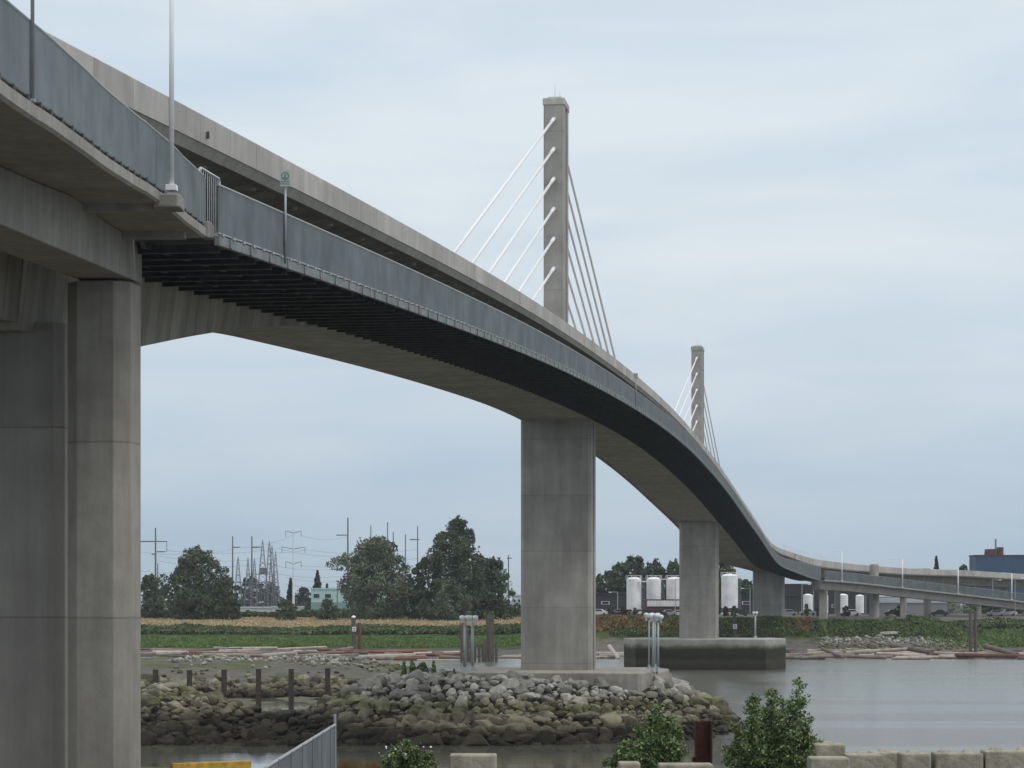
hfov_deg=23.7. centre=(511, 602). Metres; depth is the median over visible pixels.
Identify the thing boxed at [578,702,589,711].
boulder
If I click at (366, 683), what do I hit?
boulder
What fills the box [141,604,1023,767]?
ground
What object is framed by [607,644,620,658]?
log
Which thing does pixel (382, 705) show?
boulder
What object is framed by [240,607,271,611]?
white shed
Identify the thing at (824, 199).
sky
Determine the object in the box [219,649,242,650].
log
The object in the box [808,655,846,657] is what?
log
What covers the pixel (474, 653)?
timber pile
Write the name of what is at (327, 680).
steel pile
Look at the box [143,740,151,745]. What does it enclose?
boulder
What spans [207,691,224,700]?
boulder
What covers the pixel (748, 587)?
broadleaf tree
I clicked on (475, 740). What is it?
boulder
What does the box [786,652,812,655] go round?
log
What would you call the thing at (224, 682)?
steel pile
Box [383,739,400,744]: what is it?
boulder
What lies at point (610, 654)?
log
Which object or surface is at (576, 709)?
boulder
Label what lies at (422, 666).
rock bank weeds
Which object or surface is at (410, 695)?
boulder
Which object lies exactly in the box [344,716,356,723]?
boulder
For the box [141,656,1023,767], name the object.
river
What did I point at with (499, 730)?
boulder
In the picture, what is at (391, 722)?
boulder
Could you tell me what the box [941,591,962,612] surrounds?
broadleaf tree
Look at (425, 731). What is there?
boulder
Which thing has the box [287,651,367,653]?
log
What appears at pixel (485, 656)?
timber pile
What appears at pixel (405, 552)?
utility pole
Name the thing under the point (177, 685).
boulder
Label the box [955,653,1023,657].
log
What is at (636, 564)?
broadleaf tree
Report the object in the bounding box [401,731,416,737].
boulder
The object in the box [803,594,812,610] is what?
silo
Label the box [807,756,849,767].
concrete block
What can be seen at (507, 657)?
log
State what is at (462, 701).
boulder
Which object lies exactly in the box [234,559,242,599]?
lattice mast
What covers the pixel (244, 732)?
boulder
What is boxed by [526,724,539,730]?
boulder
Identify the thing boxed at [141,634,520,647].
marsh grass
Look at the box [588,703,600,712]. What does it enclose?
boulder
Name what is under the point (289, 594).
conifer tree
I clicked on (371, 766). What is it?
grass tuft
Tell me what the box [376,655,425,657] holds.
log
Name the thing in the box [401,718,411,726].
boulder
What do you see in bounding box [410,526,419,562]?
utility pole
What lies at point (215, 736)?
boulder
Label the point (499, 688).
boulder
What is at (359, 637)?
timber pile
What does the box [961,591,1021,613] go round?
broadleaf tree
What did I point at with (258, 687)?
steel pile
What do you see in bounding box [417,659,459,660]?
log
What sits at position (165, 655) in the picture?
log
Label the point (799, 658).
log
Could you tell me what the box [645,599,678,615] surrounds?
trailer
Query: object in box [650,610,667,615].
parked car
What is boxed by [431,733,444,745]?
boulder
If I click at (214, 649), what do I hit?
log
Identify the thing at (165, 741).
boulder
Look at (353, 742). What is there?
boulder
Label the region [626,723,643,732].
boulder
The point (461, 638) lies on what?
timber pile
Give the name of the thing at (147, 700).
boulder
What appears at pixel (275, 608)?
white shed
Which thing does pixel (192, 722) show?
boulder
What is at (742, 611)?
parked car
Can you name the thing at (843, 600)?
silo
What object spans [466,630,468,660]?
timber pile
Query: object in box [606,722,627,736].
boulder
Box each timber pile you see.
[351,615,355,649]
[358,623,361,649]
[460,622,463,661]
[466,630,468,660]
[469,643,470,661]
[474,646,475,660]
[478,644,480,660]
[481,644,483,660]
[484,640,486,661]
[486,614,488,649]
[488,614,491,661]
[492,616,493,660]
[495,644,497,661]
[733,616,737,637]
[969,611,972,651]
[974,612,976,651]
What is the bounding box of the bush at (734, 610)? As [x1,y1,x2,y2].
[730,606,737,615]
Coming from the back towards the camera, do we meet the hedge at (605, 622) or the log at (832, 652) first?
the hedge at (605, 622)
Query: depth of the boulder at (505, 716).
177.42 m
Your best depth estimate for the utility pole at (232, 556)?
699.82 m
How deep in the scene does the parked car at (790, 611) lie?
625.15 m
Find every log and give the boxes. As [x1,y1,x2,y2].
[141,648,194,649]
[141,651,197,653]
[141,652,155,654]
[141,654,191,656]
[150,649,201,650]
[154,651,188,654]
[156,653,181,654]
[178,652,260,657]
[182,653,202,657]
[198,651,259,652]
[201,647,242,650]
[202,653,261,656]
[213,646,248,648]
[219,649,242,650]
[234,647,277,649]
[235,648,259,650]
[250,654,321,657]
[260,646,326,651]
[262,651,296,655]
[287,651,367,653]
[308,654,351,655]
[317,648,384,652]
[322,655,393,659]
[331,646,353,650]
[352,653,415,656]
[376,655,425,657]
[381,649,426,652]
[391,653,459,655]
[394,657,427,659]
[413,651,459,652]
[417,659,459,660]
[439,655,459,658]
[494,656,520,658]
[599,654,623,655]
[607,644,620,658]
[786,649,806,651]
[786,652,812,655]
[786,657,824,659]
[800,655,833,659]
[807,651,838,652]
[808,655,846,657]
[813,653,854,654]
[817,649,845,650]
[821,647,844,658]
[843,647,907,653]
[846,648,908,652]
[847,654,886,658]
[873,655,938,656]
[874,653,917,654]
[877,652,929,654]
[890,643,933,654]
[892,657,929,659]
[895,656,966,658]
[897,654,925,655]
[932,652,950,654]
[934,651,974,653]
[939,650,963,651]
[939,655,977,658]
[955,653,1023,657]
[983,644,1018,653]
[985,658,1015,658]
[1007,649,1023,651]
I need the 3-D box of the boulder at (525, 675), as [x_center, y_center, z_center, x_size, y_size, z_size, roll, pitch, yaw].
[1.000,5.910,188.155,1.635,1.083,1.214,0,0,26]
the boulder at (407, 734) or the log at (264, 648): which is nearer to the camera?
the boulder at (407, 734)
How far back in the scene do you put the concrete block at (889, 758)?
61.60 m
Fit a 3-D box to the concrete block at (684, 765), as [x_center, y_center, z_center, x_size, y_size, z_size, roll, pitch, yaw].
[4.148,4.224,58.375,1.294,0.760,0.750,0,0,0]
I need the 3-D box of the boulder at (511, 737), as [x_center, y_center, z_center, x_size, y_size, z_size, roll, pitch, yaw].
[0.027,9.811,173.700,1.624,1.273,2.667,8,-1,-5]
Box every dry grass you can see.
[141,614,597,627]
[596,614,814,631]
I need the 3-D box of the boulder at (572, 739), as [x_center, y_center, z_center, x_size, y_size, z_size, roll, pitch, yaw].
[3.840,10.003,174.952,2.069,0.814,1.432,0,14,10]
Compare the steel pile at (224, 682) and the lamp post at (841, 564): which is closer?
the steel pile at (224, 682)
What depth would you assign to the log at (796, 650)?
481.89 m
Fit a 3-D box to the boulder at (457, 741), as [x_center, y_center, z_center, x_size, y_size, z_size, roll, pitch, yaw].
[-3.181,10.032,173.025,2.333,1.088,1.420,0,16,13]
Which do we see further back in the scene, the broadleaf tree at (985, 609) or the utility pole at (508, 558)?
the broadleaf tree at (985, 609)
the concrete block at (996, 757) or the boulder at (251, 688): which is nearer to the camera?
the concrete block at (996, 757)
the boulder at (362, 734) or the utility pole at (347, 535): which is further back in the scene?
the utility pole at (347, 535)
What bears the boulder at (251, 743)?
on the ground at (278, 668)
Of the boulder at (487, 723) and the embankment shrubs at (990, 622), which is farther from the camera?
the embankment shrubs at (990, 622)
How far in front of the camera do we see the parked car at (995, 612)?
621.21 m
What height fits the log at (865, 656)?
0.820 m
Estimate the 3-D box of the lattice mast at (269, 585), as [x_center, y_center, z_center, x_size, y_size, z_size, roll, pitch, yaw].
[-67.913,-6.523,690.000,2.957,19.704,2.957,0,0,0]
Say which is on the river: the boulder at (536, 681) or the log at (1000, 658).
the log at (1000, 658)
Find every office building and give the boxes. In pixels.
[310,588,350,609]
[511,595,520,607]
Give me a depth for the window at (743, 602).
689.92 m
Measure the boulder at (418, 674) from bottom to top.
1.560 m
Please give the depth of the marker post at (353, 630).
477.64 m
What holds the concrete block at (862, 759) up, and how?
on the ground at (278, 668)
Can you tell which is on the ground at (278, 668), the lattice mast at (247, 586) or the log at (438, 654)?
the lattice mast at (247, 586)
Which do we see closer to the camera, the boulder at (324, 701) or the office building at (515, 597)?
the boulder at (324, 701)
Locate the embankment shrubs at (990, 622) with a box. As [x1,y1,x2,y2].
[906,614,1023,629]
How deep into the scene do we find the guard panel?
58.06 m
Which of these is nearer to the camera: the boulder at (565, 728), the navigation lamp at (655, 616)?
the boulder at (565, 728)
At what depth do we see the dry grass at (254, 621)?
580.77 m
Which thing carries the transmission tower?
on the ground at (278, 668)
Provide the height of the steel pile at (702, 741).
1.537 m
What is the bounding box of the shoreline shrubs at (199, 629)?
[141,614,611,634]
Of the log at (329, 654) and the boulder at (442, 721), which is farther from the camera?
the log at (329, 654)
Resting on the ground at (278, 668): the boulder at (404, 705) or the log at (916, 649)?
the boulder at (404, 705)
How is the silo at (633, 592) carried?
on the ground at (278, 668)
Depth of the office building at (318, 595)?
690.00 m
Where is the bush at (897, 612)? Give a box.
[894,605,899,615]
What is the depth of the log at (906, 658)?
433.59 m
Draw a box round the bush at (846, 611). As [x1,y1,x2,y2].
[840,605,850,615]
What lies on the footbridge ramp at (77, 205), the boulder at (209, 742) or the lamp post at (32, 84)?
the lamp post at (32, 84)
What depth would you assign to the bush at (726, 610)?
611.62 m
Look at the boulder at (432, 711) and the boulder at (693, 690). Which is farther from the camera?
the boulder at (693, 690)
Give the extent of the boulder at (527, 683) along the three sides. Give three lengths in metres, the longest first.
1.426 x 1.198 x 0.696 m
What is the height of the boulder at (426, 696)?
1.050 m
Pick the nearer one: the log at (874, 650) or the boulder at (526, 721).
the boulder at (526, 721)
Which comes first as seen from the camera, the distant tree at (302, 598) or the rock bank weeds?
the rock bank weeds
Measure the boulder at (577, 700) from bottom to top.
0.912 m
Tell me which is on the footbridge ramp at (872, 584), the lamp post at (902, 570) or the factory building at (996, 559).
the lamp post at (902, 570)
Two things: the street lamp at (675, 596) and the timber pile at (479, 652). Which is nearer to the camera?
the timber pile at (479, 652)
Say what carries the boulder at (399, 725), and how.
on the ground at (278, 668)
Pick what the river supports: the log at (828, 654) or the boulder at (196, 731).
the log at (828, 654)
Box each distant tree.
[238,576,267,609]
[260,583,286,605]
[295,587,310,609]
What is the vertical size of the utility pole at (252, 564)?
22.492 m
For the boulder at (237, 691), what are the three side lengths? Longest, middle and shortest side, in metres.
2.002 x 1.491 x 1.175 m
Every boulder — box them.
[141,674,159,683]
[141,689,158,696]
[141,692,158,707]
[141,730,156,744]
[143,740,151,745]
[146,726,163,730]
[149,728,166,737]
[155,738,174,744]
[164,682,182,694]
[164,720,179,731]
[167,732,183,736]
[169,700,182,710]
[172,707,190,714]
[172,724,185,734]
[174,735,191,745]
[177,711,198,720]
[183,719,198,727]
[185,726,208,737]
[192,686,206,692]
[192,716,204,726]
[193,739,212,744]
[205,725,217,732]
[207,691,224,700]
[208,731,223,741]
[216,669,233,682]
[217,723,233,732]
[230,689,244,696]
[239,706,254,716]
[240,683,265,688]
[241,729,274,739]
[242,740,269,746]
[245,684,264,693]
[246,725,269,741]
[260,719,271,727]
[266,708,283,717]
[271,722,287,734]
[275,714,289,722]
[282,733,298,740]
[287,740,305,745]
[298,732,314,739]
[316,698,329,707]
[336,711,356,724]
[336,725,347,735]
[336,737,345,742]
[340,685,355,698]
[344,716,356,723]
[344,728,374,740]
[345,723,363,731]
[345,738,360,745]
[347,677,356,684]
[347,694,367,705]
[357,679,371,687]
[357,706,374,715]
[365,697,377,708]
[372,677,382,688]
[372,688,386,696]
[372,718,398,726]
[374,727,395,735]
[375,696,390,714]
[376,722,390,726]
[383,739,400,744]
[388,673,402,681]
[390,670,408,674]
[396,722,404,729]
[399,700,409,709]
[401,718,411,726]
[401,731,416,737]
[403,714,418,723]
[404,669,424,684]
[406,678,418,685]
[406,691,419,697]
[407,704,434,712]
[408,733,437,745]
[409,709,419,715]
[411,720,435,734]
[416,708,430,720]
[417,729,428,735]
[418,692,437,702]
[427,707,440,716]
[429,715,440,732]
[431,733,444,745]
[435,724,456,734]
[436,713,448,721]
[436,719,445,728]
[441,731,449,736]
[441,735,454,744]
[450,736,466,745]
[451,707,466,713]
[451,710,464,723]
[454,695,467,711]
[459,734,489,745]
[462,727,472,736]
[463,713,480,722]
[470,721,486,728]
[471,713,492,722]
[472,725,489,738]
[474,719,494,726]
[486,716,501,724]
[487,735,501,745]
[488,725,505,736]
[489,684,506,694]
[492,715,508,725]
[495,739,511,745]
[498,714,509,717]
[500,678,519,691]
[501,731,521,744]
[504,670,522,679]
[504,710,515,713]
[504,713,520,718]
[505,723,526,734]
[507,717,532,726]
[512,742,524,745]
[517,734,532,744]
[519,672,535,679]
[519,679,534,688]
[522,731,538,739]
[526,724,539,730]
[530,678,539,685]
[534,730,555,744]
[539,725,548,730]
[551,730,564,739]
[555,725,575,735]
[556,737,578,742]
[567,680,584,689]
[570,704,582,714]
[570,721,582,727]
[572,697,588,704]
[574,712,595,720]
[575,733,591,740]
[576,726,596,733]
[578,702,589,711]
[580,735,591,741]
[583,729,598,738]
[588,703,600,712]
[590,739,600,743]
[599,711,621,723]
[600,727,612,740]
[605,739,618,743]
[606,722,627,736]
[611,737,622,742]
[623,733,639,741]
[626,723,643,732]
[653,675,665,683]
[671,678,688,684]
[672,690,683,696]
[674,682,690,689]
[689,696,710,709]
[690,685,696,694]
[696,692,715,704]
[714,696,726,704]
[715,700,728,714]
[880,631,897,635]
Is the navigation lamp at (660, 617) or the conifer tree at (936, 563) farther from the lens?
the conifer tree at (936, 563)
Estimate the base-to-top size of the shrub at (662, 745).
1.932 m
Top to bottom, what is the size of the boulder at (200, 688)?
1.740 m
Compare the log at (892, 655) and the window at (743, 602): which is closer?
the log at (892, 655)
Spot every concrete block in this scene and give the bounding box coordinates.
[449,753,496,767]
[618,761,640,767]
[657,763,712,767]
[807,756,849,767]
[811,741,844,755]
[843,751,882,767]
[868,749,897,767]
[897,750,929,767]
[931,750,982,767]
[980,747,1023,767]
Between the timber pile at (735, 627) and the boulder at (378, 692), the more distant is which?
the timber pile at (735, 627)
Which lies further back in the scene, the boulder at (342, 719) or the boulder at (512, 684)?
the boulder at (512, 684)
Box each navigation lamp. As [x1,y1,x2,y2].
[459,615,470,670]
[469,615,477,670]
[643,613,653,668]
[647,613,658,671]
[653,615,663,671]
[654,613,659,667]
[752,612,757,637]
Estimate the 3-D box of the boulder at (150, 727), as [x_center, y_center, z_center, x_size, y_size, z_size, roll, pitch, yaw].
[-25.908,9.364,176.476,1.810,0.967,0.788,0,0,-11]
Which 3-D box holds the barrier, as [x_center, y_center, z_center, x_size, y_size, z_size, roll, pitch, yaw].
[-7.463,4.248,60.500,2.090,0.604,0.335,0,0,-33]
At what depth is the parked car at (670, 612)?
621.21 m
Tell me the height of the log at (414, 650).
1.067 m
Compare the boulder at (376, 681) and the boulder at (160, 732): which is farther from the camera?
the boulder at (376, 681)
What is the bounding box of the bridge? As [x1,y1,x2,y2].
[0,31,1023,767]
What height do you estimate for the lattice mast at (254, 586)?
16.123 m
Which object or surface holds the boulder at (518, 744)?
on the ground at (278, 668)
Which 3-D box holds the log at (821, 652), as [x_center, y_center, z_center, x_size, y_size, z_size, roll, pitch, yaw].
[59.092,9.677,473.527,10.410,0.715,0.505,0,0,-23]
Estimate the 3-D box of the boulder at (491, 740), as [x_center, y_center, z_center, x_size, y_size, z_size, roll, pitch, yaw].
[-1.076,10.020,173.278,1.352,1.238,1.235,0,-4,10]
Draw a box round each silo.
[626,575,641,614]
[646,575,663,598]
[666,575,678,598]
[721,572,738,615]
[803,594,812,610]
[840,594,847,613]
[856,595,863,614]
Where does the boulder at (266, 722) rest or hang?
on the ground at (278, 668)
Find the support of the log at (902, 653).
on the river
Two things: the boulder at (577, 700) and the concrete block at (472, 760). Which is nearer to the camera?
the concrete block at (472, 760)
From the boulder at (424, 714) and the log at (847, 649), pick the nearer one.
the boulder at (424, 714)
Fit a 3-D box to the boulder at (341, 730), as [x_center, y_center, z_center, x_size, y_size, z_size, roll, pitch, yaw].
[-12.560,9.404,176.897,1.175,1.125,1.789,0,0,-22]
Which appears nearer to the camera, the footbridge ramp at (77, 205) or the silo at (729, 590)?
the footbridge ramp at (77, 205)
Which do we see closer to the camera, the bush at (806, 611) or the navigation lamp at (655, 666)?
the navigation lamp at (655, 666)
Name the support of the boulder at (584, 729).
on the ground at (278, 668)
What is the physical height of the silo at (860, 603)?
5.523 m
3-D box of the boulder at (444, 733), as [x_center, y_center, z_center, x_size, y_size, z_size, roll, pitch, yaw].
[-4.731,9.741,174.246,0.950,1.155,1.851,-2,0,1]
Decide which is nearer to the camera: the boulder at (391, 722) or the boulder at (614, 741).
the boulder at (614, 741)
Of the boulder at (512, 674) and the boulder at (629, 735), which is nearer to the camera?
the boulder at (629, 735)
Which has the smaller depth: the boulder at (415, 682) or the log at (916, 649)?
the boulder at (415, 682)
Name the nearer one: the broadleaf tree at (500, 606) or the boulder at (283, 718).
the boulder at (283, 718)
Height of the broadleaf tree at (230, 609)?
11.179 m
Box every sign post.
[280,170,289,263]
[634,373,637,405]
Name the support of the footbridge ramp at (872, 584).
on the ground at (278, 668)
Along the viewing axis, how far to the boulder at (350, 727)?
176.41 m
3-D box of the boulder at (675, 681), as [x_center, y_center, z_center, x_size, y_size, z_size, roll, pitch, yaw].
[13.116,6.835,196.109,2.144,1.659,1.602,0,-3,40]
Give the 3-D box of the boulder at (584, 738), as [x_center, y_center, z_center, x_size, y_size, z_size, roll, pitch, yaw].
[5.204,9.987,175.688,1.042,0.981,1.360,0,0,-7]
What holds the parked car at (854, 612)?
on the ground at (278, 668)
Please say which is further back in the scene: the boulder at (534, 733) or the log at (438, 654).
the log at (438, 654)
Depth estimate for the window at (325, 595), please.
689.92 m
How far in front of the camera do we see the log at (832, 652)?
449.57 m
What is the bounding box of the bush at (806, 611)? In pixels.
[804,604,809,615]
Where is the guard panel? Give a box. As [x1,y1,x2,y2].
[198,167,220,235]
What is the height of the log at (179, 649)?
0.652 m
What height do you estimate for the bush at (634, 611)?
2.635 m
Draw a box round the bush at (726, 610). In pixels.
[722,606,728,615]
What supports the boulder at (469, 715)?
on the ground at (278, 668)
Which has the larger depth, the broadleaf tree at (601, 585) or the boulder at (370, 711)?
the broadleaf tree at (601, 585)
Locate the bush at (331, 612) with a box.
[316,598,337,620]
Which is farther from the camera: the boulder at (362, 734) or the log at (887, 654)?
the log at (887, 654)
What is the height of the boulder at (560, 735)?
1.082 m
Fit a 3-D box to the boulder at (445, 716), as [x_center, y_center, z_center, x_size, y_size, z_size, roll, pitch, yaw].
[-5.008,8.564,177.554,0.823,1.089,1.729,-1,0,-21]
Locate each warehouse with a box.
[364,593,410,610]
[596,593,665,610]
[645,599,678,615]
[723,595,802,613]
[785,584,868,613]
[879,597,946,613]
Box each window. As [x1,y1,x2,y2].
[324,594,331,597]
[601,601,609,604]
[742,601,749,604]
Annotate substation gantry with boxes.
[237,568,279,606]
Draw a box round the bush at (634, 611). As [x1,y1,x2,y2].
[632,607,638,615]
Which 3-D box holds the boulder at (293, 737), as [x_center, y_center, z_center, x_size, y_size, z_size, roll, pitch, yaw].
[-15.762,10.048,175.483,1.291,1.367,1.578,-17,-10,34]
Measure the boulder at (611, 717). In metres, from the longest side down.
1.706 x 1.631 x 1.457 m
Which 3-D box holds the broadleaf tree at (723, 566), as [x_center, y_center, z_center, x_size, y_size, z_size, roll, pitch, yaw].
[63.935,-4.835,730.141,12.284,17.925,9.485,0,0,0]
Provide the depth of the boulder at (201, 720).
180.25 m
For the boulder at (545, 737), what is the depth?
173.74 m
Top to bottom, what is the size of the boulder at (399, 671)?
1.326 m
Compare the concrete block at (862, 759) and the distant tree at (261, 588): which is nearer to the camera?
the concrete block at (862, 759)
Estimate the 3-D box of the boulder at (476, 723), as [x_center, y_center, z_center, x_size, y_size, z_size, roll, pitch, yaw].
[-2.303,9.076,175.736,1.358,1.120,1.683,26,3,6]
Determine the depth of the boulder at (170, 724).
177.00 m
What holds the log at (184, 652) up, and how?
on the river
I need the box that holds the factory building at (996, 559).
[969,539,1023,608]
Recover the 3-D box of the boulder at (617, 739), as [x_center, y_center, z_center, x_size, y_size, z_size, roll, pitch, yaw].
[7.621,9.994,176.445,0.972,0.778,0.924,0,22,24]
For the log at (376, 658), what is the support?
on the river
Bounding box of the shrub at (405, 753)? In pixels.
[378,738,438,767]
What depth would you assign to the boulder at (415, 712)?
178.71 m
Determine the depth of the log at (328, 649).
459.05 m
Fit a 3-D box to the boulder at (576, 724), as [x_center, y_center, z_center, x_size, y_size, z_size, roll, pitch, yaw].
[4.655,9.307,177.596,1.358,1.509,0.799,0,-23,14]
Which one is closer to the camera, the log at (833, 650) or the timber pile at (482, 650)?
the timber pile at (482, 650)
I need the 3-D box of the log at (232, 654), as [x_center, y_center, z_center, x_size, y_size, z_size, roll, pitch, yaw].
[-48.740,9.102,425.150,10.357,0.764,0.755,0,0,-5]
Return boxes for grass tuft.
[336,757,366,767]
[360,760,382,767]
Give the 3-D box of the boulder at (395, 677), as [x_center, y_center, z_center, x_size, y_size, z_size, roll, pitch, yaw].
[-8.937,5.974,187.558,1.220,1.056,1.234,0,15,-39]
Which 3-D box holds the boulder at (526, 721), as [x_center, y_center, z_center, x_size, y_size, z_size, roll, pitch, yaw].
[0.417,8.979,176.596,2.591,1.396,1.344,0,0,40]
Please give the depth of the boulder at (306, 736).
173.51 m
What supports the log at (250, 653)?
on the river
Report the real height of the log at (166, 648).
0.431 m
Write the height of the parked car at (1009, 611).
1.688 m
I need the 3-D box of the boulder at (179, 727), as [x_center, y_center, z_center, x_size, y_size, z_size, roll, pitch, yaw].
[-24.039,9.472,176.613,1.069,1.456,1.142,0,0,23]
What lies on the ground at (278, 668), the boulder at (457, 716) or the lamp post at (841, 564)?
the boulder at (457, 716)
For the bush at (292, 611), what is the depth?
599.59 m
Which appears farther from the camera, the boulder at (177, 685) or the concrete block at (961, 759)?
the boulder at (177, 685)
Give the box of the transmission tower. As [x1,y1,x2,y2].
[284,529,302,605]
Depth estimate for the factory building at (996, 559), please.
820.00 m
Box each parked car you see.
[596,609,607,614]
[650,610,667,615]
[664,610,676,615]
[737,609,748,615]
[785,609,797,615]
[799,609,815,615]
[842,609,860,615]
[884,609,895,615]
[930,610,948,615]
[986,610,1004,615]
[1001,609,1016,615]
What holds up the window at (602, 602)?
in the warehouse at (604, 601)
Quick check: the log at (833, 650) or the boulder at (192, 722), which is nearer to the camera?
the boulder at (192, 722)
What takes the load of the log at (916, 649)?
on the log at (902, 653)
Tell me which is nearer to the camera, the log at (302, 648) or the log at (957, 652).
the log at (957, 652)
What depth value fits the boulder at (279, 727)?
180.40 m
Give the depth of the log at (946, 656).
439.15 m
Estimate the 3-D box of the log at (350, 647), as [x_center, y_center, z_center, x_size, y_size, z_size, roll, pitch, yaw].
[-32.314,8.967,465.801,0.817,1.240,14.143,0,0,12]
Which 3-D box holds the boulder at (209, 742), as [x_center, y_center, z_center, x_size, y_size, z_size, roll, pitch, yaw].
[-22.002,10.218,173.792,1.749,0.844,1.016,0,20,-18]
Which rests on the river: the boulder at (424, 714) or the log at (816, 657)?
the log at (816, 657)
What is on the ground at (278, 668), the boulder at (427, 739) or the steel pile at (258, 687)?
the boulder at (427, 739)
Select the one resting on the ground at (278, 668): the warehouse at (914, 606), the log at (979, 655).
the warehouse at (914, 606)
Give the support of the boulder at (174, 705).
on the ground at (278, 668)
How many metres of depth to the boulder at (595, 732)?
176.65 m
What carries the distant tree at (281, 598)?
on the ground at (278, 668)
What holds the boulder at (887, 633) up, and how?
on the ground at (278, 668)
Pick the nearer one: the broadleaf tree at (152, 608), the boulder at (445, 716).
the boulder at (445, 716)
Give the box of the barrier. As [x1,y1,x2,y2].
[171,760,250,767]
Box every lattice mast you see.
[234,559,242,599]
[244,560,251,606]
[250,558,258,606]
[255,539,269,606]
[263,541,274,606]
[267,548,276,606]
[270,551,279,606]
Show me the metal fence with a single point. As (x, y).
(318, 750)
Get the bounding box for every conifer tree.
[286,578,296,605]
[308,570,321,608]
[933,556,941,589]
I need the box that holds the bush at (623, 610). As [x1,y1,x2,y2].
[616,607,630,614]
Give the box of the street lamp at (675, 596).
[675,579,675,615]
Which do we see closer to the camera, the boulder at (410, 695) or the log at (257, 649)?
the boulder at (410, 695)
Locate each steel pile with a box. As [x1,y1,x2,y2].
[153,670,157,682]
[186,670,191,686]
[221,670,226,697]
[256,669,260,705]
[288,669,293,709]
[325,668,330,694]
[692,720,711,763]
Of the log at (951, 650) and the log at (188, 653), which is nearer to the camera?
the log at (188, 653)
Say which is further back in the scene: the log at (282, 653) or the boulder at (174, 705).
the log at (282, 653)
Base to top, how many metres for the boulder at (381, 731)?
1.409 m
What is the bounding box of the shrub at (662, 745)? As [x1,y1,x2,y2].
[601,703,688,767]
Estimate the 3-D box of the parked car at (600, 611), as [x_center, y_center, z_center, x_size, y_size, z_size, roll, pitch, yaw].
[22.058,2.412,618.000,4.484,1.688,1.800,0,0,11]
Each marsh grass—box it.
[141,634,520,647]
[914,617,1023,646]
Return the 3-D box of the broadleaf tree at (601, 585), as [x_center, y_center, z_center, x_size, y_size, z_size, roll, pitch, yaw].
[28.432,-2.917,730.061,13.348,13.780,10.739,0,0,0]
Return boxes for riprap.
[141,635,993,745]
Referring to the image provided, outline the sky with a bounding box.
[8,0,1023,603]
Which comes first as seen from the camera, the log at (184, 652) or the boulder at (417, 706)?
the boulder at (417, 706)
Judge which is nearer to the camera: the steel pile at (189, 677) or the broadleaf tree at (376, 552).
the steel pile at (189, 677)
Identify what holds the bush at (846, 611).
on the ground at (278, 668)
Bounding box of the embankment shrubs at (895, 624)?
[609,615,1023,638]
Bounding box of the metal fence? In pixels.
[262,714,335,767]
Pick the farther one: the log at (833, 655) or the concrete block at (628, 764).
the log at (833, 655)
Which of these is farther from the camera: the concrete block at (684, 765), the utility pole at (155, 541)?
the utility pole at (155, 541)
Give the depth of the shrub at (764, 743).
61.77 m
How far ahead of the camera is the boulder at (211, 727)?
177.22 m
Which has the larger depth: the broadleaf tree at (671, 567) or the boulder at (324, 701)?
the broadleaf tree at (671, 567)
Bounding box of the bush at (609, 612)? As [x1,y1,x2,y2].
[606,606,612,614]
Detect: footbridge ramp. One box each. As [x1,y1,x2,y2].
[0,0,213,767]
[807,571,1023,618]
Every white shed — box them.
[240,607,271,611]
[271,606,304,611]
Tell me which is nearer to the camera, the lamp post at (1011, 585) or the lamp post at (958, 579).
the lamp post at (958, 579)
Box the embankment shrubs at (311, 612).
[141,608,520,617]
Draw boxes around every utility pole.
[141,528,166,593]
[232,536,239,591]
[251,536,260,605]
[336,518,348,572]
[405,534,405,581]
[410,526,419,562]
[507,555,511,599]
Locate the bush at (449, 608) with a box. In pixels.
[425,579,478,620]
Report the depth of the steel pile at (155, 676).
228.78 m
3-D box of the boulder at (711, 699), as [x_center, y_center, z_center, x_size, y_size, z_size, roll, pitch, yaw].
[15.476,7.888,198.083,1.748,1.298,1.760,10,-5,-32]
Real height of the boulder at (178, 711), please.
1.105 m
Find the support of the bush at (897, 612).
on the ground at (278, 668)
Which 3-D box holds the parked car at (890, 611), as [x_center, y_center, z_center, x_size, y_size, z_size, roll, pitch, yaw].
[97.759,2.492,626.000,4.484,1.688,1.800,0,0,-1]
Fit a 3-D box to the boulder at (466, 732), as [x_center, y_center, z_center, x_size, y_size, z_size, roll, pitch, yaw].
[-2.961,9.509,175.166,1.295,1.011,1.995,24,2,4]
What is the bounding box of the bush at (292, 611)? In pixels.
[272,600,305,620]
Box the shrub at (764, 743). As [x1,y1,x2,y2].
[720,677,824,767]
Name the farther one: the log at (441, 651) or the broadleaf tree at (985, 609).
the broadleaf tree at (985, 609)
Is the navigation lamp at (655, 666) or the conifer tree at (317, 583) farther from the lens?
the conifer tree at (317, 583)
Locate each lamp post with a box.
[30,0,35,102]
[165,0,177,191]
[834,551,842,580]
[892,558,902,586]
[951,567,959,593]
[1007,573,1012,599]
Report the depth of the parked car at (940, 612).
617.14 m
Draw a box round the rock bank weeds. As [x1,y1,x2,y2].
[400,660,454,676]
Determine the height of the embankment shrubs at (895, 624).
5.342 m
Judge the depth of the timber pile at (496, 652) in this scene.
417.81 m
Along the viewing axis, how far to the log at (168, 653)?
429.99 m
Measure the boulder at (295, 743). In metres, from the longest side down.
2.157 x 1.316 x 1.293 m
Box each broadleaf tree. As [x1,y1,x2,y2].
[141,573,170,618]
[151,544,232,619]
[209,578,243,619]
[325,535,419,619]
[402,556,443,619]
[415,515,500,620]
[466,556,520,619]
[596,570,625,592]
[605,562,630,592]
[611,555,652,592]
[641,558,666,592]
[660,558,678,592]
[719,561,743,613]
[738,579,752,594]
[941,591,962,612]
[959,564,970,612]
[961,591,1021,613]

